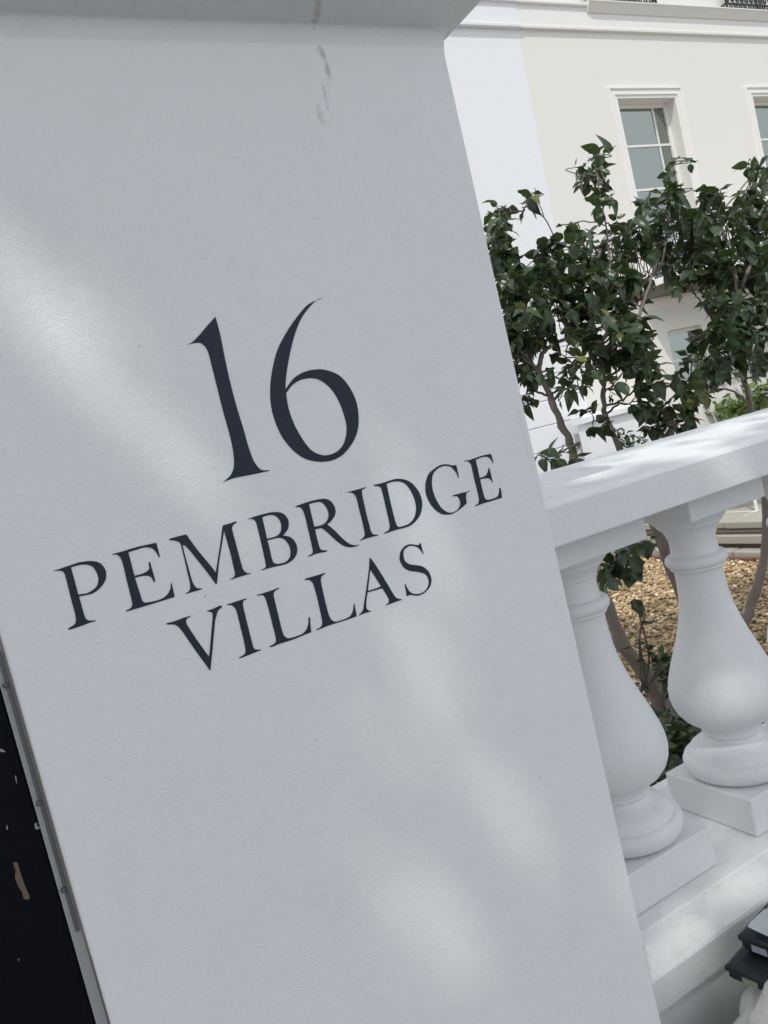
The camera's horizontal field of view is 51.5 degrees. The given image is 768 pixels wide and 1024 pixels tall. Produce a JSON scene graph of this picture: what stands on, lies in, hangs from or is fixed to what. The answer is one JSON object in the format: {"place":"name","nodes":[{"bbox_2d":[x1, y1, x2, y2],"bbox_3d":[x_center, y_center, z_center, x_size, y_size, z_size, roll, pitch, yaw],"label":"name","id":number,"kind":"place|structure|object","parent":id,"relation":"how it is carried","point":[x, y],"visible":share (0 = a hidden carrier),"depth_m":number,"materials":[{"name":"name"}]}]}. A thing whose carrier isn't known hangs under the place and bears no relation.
{"place":"outdoors","nodes":[
{"label":"outdoors","id":0,"kind":"place"},
{"bbox_2d":[0,636,8,666],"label":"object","id":1,"kind":"structure","parent":0,"point":[4,651],"depth_m":11.77,"materials":[{"name":"metal"}]},
{"bbox_2d":[8,667,109,1023],"bbox_3d":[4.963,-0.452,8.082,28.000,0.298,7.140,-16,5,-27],"label":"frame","id":2,"kind":"object","parent":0,"point":[58,844],"depth_m":3.12,"materials":[{"name":"metal"}]},
{"bbox_2d":[444,0,588,473],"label":"white house","id":3,"kind":"structure","parent":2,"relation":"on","point":[486,68],"depth_m":10.57,"materials":[{"name":"paint"}]},
{"bbox_2d":[483,188,679,723],"bbox_3d":[0.664,-0.142,2.842,0.458,2.044,1.100,-12,5,18],"label":"camellia tree","id":4,"kind":"object","parent":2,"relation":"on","point":[517,281],"visible":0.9,"depth_m":2.69,"materials":[{"name":"green plant"}]},
{"bbox_2d":[571,399,660,459],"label":"area wall","id":5,"kind":"structure","parent":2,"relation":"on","point":[597,445],"depth_m":10.72,"materials":[{"name":"white paint"}]},
{"bbox_2d":[702,374,767,420],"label":"climbing plant","id":6,"kind":"object","parent":5,"relation":"attached to","point":[739,408],"visible":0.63,"depth_m":11.48,"materials":[{"name":"green plant"}]},
{"bbox_2d":[515,0,767,433],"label":"cream house","id":7,"kind":"structure","parent":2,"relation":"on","point":[649,90],"depth_m":11.65,"materials":[{"name":"paint"}]},
{"bbox_2d":[615,0,656,2],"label":"railing","id":8,"kind":"object","parent":7,"relation":"attached to","point":[651,1],"depth_m":11.64,"materials":[{"name":"black metal"}]},
{"bbox_2d":[606,86,700,279],"bbox_3d":[4.119,-4.846,11.946,1.508,2.893,0.285,-16,5,-27],"label":"window","id":9,"kind":"structure","parent":7,"relation":"in","point":[643,132],"depth_m":11.98,"materials":[{"name":"white paint"}]},
{"bbox_2d":[598,206,764,278],"bbox_3d":[6.331,-4.251,12.233,6.879,0.746,1.239,-16,5,-27],"label":"balcony railing","id":10,"kind":"object","parent":7,"relation":"on","point":[651,221],"visible":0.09,"depth_m":10.65,"materials":[{"name":"black metal"}]},
{"bbox_2d":[667,326,702,382],"bbox_3d":[4.276,-2.190,11.395,0.690,0.840,0.060,-16,5,-27],"label":"window","id":11,"kind":"structure","parent":7,"relation":"in","point":[677,342],"depth_m":11.38,"materials":[{"name":"grey glass"}]},
{"bbox_2d":[711,320,738,376],"bbox_3d":[4.990,-2.392,11.766,0.690,0.840,0.060,-16,5,-27],"label":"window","id":12,"kind":"structure","parent":7,"relation":"in","point":[722,320],"depth_m":11.83,"materials":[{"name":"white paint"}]},
{"bbox_2d":[720,0,767,9],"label":"railing","id":13,"kind":"object","parent":7,"relation":"on","point":[759,5],"depth_m":12.70,"materials":[{"name":"black metal"}]},
{"bbox_2d":[737,0,767,8],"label":"window","id":14,"kind":"structure","parent":7,"relation":"in","point":[762,3],"depth_m":13.23,"materials":[{"name":"white paint"}]},
{"bbox_2d":[744,86,767,200],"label":"window","id":15,"kind":"structure","parent":7,"relation":"in","point":[758,111],"depth_m":12.86,"materials":[{"name":"white paint"}]},
{"bbox_2d":[601,557,767,782],"bbox_3d":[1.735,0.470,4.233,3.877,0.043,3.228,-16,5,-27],"label":"gravel","id":16,"kind":"structure","parent":0,"point":[657,575],"depth_m":4.29,"materials":[{"name":"beige gravel"}]},
{"bbox_2d":[539,134,721,601],"bbox_3d":[0.917,-0.210,2.791,0.576,2.297,1.470,-10,6,35],"label":"camellia tree","id":17,"kind":"object","parent":16,"relation":"on","point":[631,337],"visible":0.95,"depth_m":2.71,"materials":[{"name":"green plant"}]},
{"bbox_2d":[620,599,663,693],"bbox_3d":[0.754,0.403,2.362,0.132,0.302,0.109,-16,5,-27],"label":"shrub","id":18,"kind":"object","parent":16,"relation":"on","point":[637,606],"visible":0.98,"depth_m":2.35,"materials":[{"name":"green plant"}]},
{"bbox_2d":[649,650,672,712],"bbox_3d":[0.945,0.545,2.557,0.167,0.247,0.209,-12,5,17],"label":"shrub","id":19,"kind":"object","parent":16,"relation":"on","point":[666,658],"visible":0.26,"depth_m":2.54,"materials":[{"name":"green plant"}]},
{"bbox_2d":[649,702,701,786],"bbox_3d":[0.834,0.692,2.203,0.258,0.284,0.500,-12,5,23],"label":"ground cover plant","id":20,"kind":"object","parent":16,"relation":"on","point":[681,733],"visible":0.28,"depth_m":2.15,"materials":[{"name":"green plant"}]},
{"bbox_2d":[673,155,767,627],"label":"camellia tree","id":21,"kind":"object","parent":16,"relation":"on","point":[722,272],"visible":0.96,"depth_m":2.88,"materials":[{"name":"green plant"}]},
{"bbox_2d":[610,498,761,561],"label":"stone path","id":22,"kind":"structure","parent":0,"point":[738,535],"depth_m":5.09,"materials":[{"name":"stone"}]},
{"bbox_2d":[614,427,647,448],"bbox_3d":[2.177,-0.609,6.997,0.392,0.344,0.234,-16,5,-27],"label":"shrub","id":23,"kind":"object","parent":22,"relation":"on","point":[628,443],"visible":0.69,"depth_m":6.93,"materials":[{"name":"green plant"}]},
{"bbox_2d":[736,498,760,514],"bbox_3d":[2.487,-0.302,5.563,0.660,0.602,0.591,-16,5,-27],"label":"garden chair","id":24,"kind":"object","parent":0,"point":[755,505],"visible":0.07,"depth_m":5.30,"materials":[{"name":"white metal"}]},
{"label":"pavement","id":25,"kind":"structure","parent":0,"visible":0},
{"bbox_2d":[0,0,660,1023],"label":"gate pier","id":26,"kind":"structure","parent":25,"relation":"on","point":[288,640],"depth_m":0.90,"materials":[{"name":"paint"}]},
{"bbox_2d":[0,641,108,1023],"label":"garden gate","id":27,"kind":"structure","parent":26,"relation":"attached to","point":[47,974],"depth_m":0.79,"materials":[{"name":"blue paint"}]},
{"bbox_2d":[538,408,767,547],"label":"balustrade rail","id":28,"kind":"object","parent":26,"relation":"attached to","point":[590,497],"depth_m":1.37,"materials":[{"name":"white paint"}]},
{"bbox_2d":[637,723,767,1023],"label":"balustrade wall","id":29,"kind":"structure","parent":25,"relation":"on","point":[691,930],"depth_m":1.31,"materials":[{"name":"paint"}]},
{"bbox_2d":[555,518,716,915],"bbox_3d":[0.391,0.345,1.462,0.212,0.662,0.212,-16,5,-27],"label":"baluster","id":30,"kind":"object","parent":29,"relation":"on","point":[667,848],"visible":0.54,"depth_m":1.39,"materials":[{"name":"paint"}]},
{"bbox_2d":[643,477,767,836],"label":"baluster","id":31,"kind":"object","parent":29,"relation":"on","point":[718,683],"visible":0.99,"depth_m":1.54,"materials":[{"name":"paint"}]},
{"bbox_2d":[761,475,767,727],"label":"baluster","id":32,"kind":"object","parent":29,"relation":"on","point":[765,482],"visible":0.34,"depth_m":1.71,"materials":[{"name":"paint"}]},
{"bbox_2d":[733,980,767,1023],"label":"rubble sack","id":33,"kind":"object","parent":25,"relation":"on","point":[753,1007],"visible":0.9,"depth_m":1.14,"materials":[{"name":"plastic"}]},
{"bbox_2d":[725,946,767,989],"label":"tool case","id":34,"kind":"object","parent":33,"relation":"on","point":[743,964],"visible":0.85,"depth_m":1.19,"materials":[{"name":"black plastic"}]},
{"bbox_2d":[738,903,767,956],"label":"tool case","id":35,"kind":"object","parent":34,"relation":"on","point":[753,935],"visible":1,"depth_m":1.21,"materials":[{"name":"black plastic"}]}
]}

